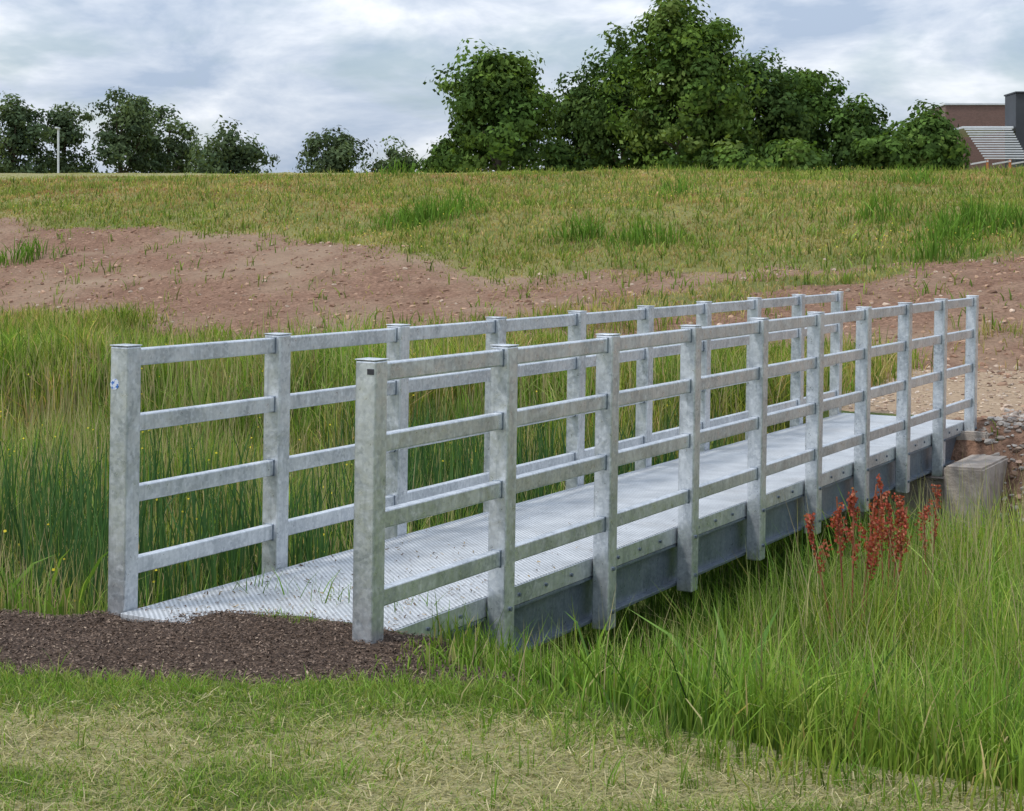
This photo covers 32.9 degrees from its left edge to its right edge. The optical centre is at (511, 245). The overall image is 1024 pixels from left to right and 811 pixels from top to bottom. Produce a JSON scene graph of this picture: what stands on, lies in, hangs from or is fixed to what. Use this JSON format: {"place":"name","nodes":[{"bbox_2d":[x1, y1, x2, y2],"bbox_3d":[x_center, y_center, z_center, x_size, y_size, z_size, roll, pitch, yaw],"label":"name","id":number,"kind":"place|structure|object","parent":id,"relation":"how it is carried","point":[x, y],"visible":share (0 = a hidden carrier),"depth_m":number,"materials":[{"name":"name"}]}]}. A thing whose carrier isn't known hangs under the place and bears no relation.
{"place":"outdoors","nodes":[
{"label":"outdoors","id":0,"kind":"place"},
{"bbox_2d":[0,171,1023,810],"bbox_3d":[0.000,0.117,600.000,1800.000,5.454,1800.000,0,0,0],"label":"ground","id":1,"kind":"structure","parent":0,"point":[460,285],"depth_m":27.32,"materials":[{"name":"brown soil"}]},
{"bbox_2d":[0,90,62,173],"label":"broadleaf tree","id":2,"kind":"object","parent":1,"relation":"on","point":[18,135],"visible":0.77,"depth_m":149.08,"materials":[{"name":"green plant"}]},
{"bbox_2d":[55,127,59,172],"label":"street lamp","id":3,"kind":"object","parent":1,"relation":"on","point":[57,128],"visible":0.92,"depth_m":119.94,"materials":[{"name":"white metal"}]},
{"bbox_2d":[30,102,102,172],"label":"broadleaf tree","id":4,"kind":"object","parent":1,"relation":"on","point":[64,119],"visible":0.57,"depth_m":154.13,"materials":[{"name":"green plant"}]},
{"bbox_2d":[60,87,176,172],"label":"broadleaf tree","id":5,"kind":"object","parent":1,"relation":"on","point":[132,120],"visible":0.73,"depth_m":148.84,"materials":[{"name":"green plant"}]},
{"bbox_2d":[135,104,203,172],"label":"broadleaf tree","id":6,"kind":"object","parent":1,"relation":"on","point":[178,148],"visible":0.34,"depth_m":155.53,"materials":[{"name":"green plant"}]},
{"bbox_2d":[183,114,279,173],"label":"broadleaf tree","id":7,"kind":"object","parent":1,"relation":"on","point":[231,158],"visible":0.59,"depth_m":138.79,"materials":[{"name":"green plant"}]},
{"bbox_2d":[0,606,542,685],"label":"bark mulch","id":8,"kind":"object","parent":1,"relation":"on","point":[87,637],"visible":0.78,"depth_m":7.49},
{"bbox_2d":[292,125,377,172],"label":"broadleaf tree","id":9,"kind":"object","parent":1,"relation":"on","point":[338,154],"visible":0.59,"depth_m":149.38,"materials":[{"name":"green plant"}]},
{"bbox_2d":[0,382,736,616],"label":"reed bed","id":10,"kind":"object","parent":1,"relation":"on","point":[70,527],"visible":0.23,"depth_m":12.43,"materials":[{"name":"green plant"}]},
{"bbox_2d":[360,135,421,172],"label":"broadleaf tree","id":11,"kind":"object","parent":1,"relation":"on","point":[393,153],"visible":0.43,"depth_m":153.72,"materials":[{"name":"green plant"}]},
{"bbox_2d":[0,344,782,601],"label":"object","id":12,"kind":"object","parent":1,"relation":"on","point":[53,569],"visible":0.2,"depth_m":16.34,"materials":[{"name":"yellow plant"}]},
{"bbox_2d":[0,298,851,617],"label":"tall grass","id":13,"kind":"structure","parent":1,"relation":"on","point":[20,345],"depth_m":19.53,"materials":[{"name":"green plant"}]},
{"bbox_2d":[411,135,460,171],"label":"broadleaf tree","id":14,"kind":"object","parent":1,"relation":"on","point":[438,148],"visible":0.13,"depth_m":129.64,"materials":[{"name":"green plant"}]},
{"bbox_2d":[409,38,568,172],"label":"broadleaf tree","id":15,"kind":"object","parent":1,"relation":"on","point":[499,118],"visible":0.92,"depth_m":103.25,"materials":[{"name":"green plant"}]},
{"bbox_2d":[0,298,994,426],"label":"meadow grass","id":16,"kind":"structure","parent":1,"relation":"on","point":[547,337],"depth_m":26.80,"materials":[{"name":"green plant"}]},
{"bbox_2d":[2,165,1013,333],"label":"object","id":17,"kind":"object","parent":1,"relation":"on","point":[594,198],"visible":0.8,"depth_m":43.65,"materials":[{"name":"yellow plant"}]},
{"bbox_2d":[0,675,1018,810],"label":"hay clippings","id":18,"kind":"object","parent":1,"relation":"on","point":[483,782],"visible":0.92,"depth_m":5.67,"materials":[{"name":"beige plant"}]},
{"bbox_2d":[0,456,1020,765],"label":"broadleaf weeds","id":19,"kind":"object","parent":1,"relation":"on","point":[84,586],"visible":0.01,"depth_m":7.03,"materials":[{"name":"green plant"}]},
{"bbox_2d":[0,163,1023,397],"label":"meadow grass","id":20,"kind":"structure","parent":1,"relation":"on","point":[528,192],"depth_m":40.70,"materials":[{"name":"green plant"}]},
{"bbox_2d":[0,155,1023,267],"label":"rush clumps","id":21,"kind":"object","parent":1,"relation":"on","point":[968,213],"visible":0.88,"depth_m":36.89,"materials":[{"name":"green plant"}]},
{"bbox_2d":[0,213,1023,515],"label":"soil clods","id":22,"kind":"object","parent":1,"relation":"on","point":[984,365],"visible":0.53,"depth_m":31.91,"materials":[{"name":"soil"}]},
{"bbox_2d":[108,291,978,657],"bbox_3d":[1.357,1.310,12.741,1.513,1.656,11.120,1,1,28],"label":"footbridge","id":23,"kind":"object","parent":1,"relation":"on","point":[644,529],"visible":0.97,"depth_m":9.97,"materials":[{"name":"metal"}]},
{"bbox_2d":[141,517,626,624],"bbox_3d":[-0.287,1.731,9.686,1.239,0.041,4.022,0,0,28],"label":"deck debris","id":24,"kind":"object","parent":23,"relation":"on","point":[330,594],"visible":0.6,"depth_m":8.58,"materials":[{"name":"brown soil"}]},
{"bbox_2d":[536,137,584,171],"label":"broadleaf shrub","id":25,"kind":"object","parent":1,"relation":"on","point":[565,156],"visible":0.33,"depth_m":106.92,"materials":[{"name":"green plant"}]},
{"bbox_2d":[462,142,692,168],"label":"hedge","id":26,"kind":"object","parent":1,"relation":"on","point":[615,153],"depth_m":116.78,"materials":[{"name":"green plant"}]},
{"bbox_2d":[201,505,962,685],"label":"tall grass","id":27,"kind":"structure","parent":1,"relation":"on","point":[651,600],"depth_m":12.70,"materials":[{"name":"green plant"}]},
{"bbox_2d":[541,63,629,170],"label":"broadleaf tree","id":28,"kind":"object","parent":1,"relation":"on","point":[562,125],"visible":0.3,"depth_m":114.59,"materials":[{"name":"green plant"}]},
{"bbox_2d":[568,22,675,169],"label":"broadleaf tree","id":29,"kind":"object","parent":1,"relation":"on","point":[594,134],"visible":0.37,"depth_m":111.50,"materials":[{"name":"green plant"}]},
{"bbox_2d":[596,0,768,169],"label":"broadleaf tree","id":30,"kind":"object","parent":1,"relation":"on","point":[691,103],"visible":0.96,"depth_m":104.42,"materials":[{"name":"green plant"}]},
{"bbox_2d":[701,134,764,170],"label":"broadleaf shrub","id":31,"kind":"object","parent":1,"relation":"on","point":[736,155],"visible":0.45,"depth_m":99.11,"materials":[{"name":"green plant"}]},
{"bbox_2d":[722,46,829,161],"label":"broadleaf tree","id":32,"kind":"object","parent":1,"relation":"on","point":[783,118],"visible":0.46,"depth_m":110.04,"materials":[{"name":"green plant"}]},
{"bbox_2d":[747,137,832,171],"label":"broadleaf shrub","id":33,"kind":"object","parent":1,"relation":"on","point":[794,154],"visible":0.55,"depth_m":98.69,"materials":[{"name":"green plant"}]},
{"bbox_2d":[755,64,849,156],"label":"broadleaf tree","id":34,"kind":"object","parent":1,"relation":"on","point":[812,86],"visible":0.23,"depth_m":113.56,"materials":[{"name":"green plant"}]},
{"bbox_2d":[804,485,884,642],"bbox_3d":[1.928,2.036,10.006,0.455,1.294,0.239,0,0,-12],"label":"dock plant","id":35,"kind":"object","parent":1,"relation":"on","point":[873,538],"visible":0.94,"depth_m":10.03,"materials":[{"name":"red plant"}]},
{"bbox_2d":[821,93,902,170],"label":"broadleaf tree","id":36,"kind":"object","parent":1,"relation":"on","point":[851,122],"visible":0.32,"depth_m":110.95,"materials":[{"name":"green plant"}]},
{"bbox_2d":[848,128,923,170],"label":"broadleaf shrub","id":37,"kind":"object","parent":1,"relation":"on","point":[883,151],"visible":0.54,"depth_m":101.07,"materials":[{"name":"green plant"}]},
{"bbox_2d":[875,474,911,628],"bbox_3d":[2.334,2.042,10.674,0.250,1.275,0.227,0,0,0],"label":"dock plant","id":38,"kind":"object","parent":1,"relation":"on","point":[901,511],"visible":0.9,"depth_m":10.66,"materials":[{"name":"red plant"}]},
{"bbox_2d":[823,431,1008,534],"bbox_3d":[3.649,2.438,17.017,2.270,1.200,1.450,0,0,28],"label":"bridge abutment","id":39,"kind":"object","parent":1,"relation":"on","point":[950,477],"visible":0.22,"depth_m":16.18,"materials":[{"name":"concrete"}]},
{"bbox_2d":[914,484,941,582],"bbox_3d":[2.765,2.136,11.453,0.220,1.109,0.119,0,0,-31],"label":"dock plant","id":40,"kind":"object","parent":1,"relation":"on","point":[924,513],"visible":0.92,"depth_m":11.46,"materials":[{"name":"red plant"}]},
{"bbox_2d":[885,99,971,171],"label":"broadleaf shrub","id":41,"kind":"object","parent":1,"relation":"on","point":[934,136],"visible":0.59,"depth_m":102.74,"materials":[{"name":"green plant"}]},
{"bbox_2d":[846,366,1023,429],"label":"path gravel","id":42,"kind":"structure","parent":1,"relation":"on","point":[931,404],"depth_m":19.64,"materials":[{"name":"beige gravel"}]},
{"bbox_2d":[932,105,1004,170],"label":"walls","id":43,"kind":"structure","parent":1,"relation":"on","point":[978,115],"depth_m":126.00,"materials":[{"name":"brown brick"}]},
{"bbox_2d":[928,103,1004,109],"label":"parapet","id":44,"kind":"structure","parent":43,"relation":"on","point":[943,104],"depth_m":125.90,"materials":[{"name":"white concrete"}]},
{"bbox_2d":[954,126,1023,168],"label":"slatted canopy","id":45,"kind":"object","parent":1,"relation":"on","point":[973,131],"visible":0.72,"depth_m":110.68,"materials":[{"name":"white metal"}]},
{"bbox_2d":[1005,93,1023,168],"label":"dark wing","id":46,"kind":"structure","parent":1,"relation":"on","point":[1014,110],"depth_m":112.08,"materials":[{"name":"grey metal"}]},
{"bbox_2d":[1004,91,1023,95],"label":"dark wing coping","id":47,"kind":"object","parent":46,"relation":"on","point":[1014,93],"visible":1,"depth_m":112.13,"materials":[{"name":"grey metal"}]},
{"bbox_2d":[0,604,1023,810],"bbox_3d":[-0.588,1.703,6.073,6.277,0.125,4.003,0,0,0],"label":"mown grass","id":48,"kind":"structure","parent":0,"point":[119,685],"depth_m":6.06,"materials":[{"name":"green plant"}]},
{"bbox_2d":[0,0,1023,172],"label":"sky","id":49,"kind":"structure","parent":0,"point":[285,71],"materials":[{"name":"grey"}]},
{"bbox_2d":[375,417,1023,810],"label":"tall grass","id":50,"kind":"structure","parent":0,"point":[807,723],"depth_m":6.76,"materials":[{"name":"green plant"}]},
{"bbox_2d":[971,408,1023,542],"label":"bank gravel","id":51,"kind":"structure","parent":0,"point":[1012,417],"depth_m":17.02,"materials":[{"name":"gravel"}]}
]}

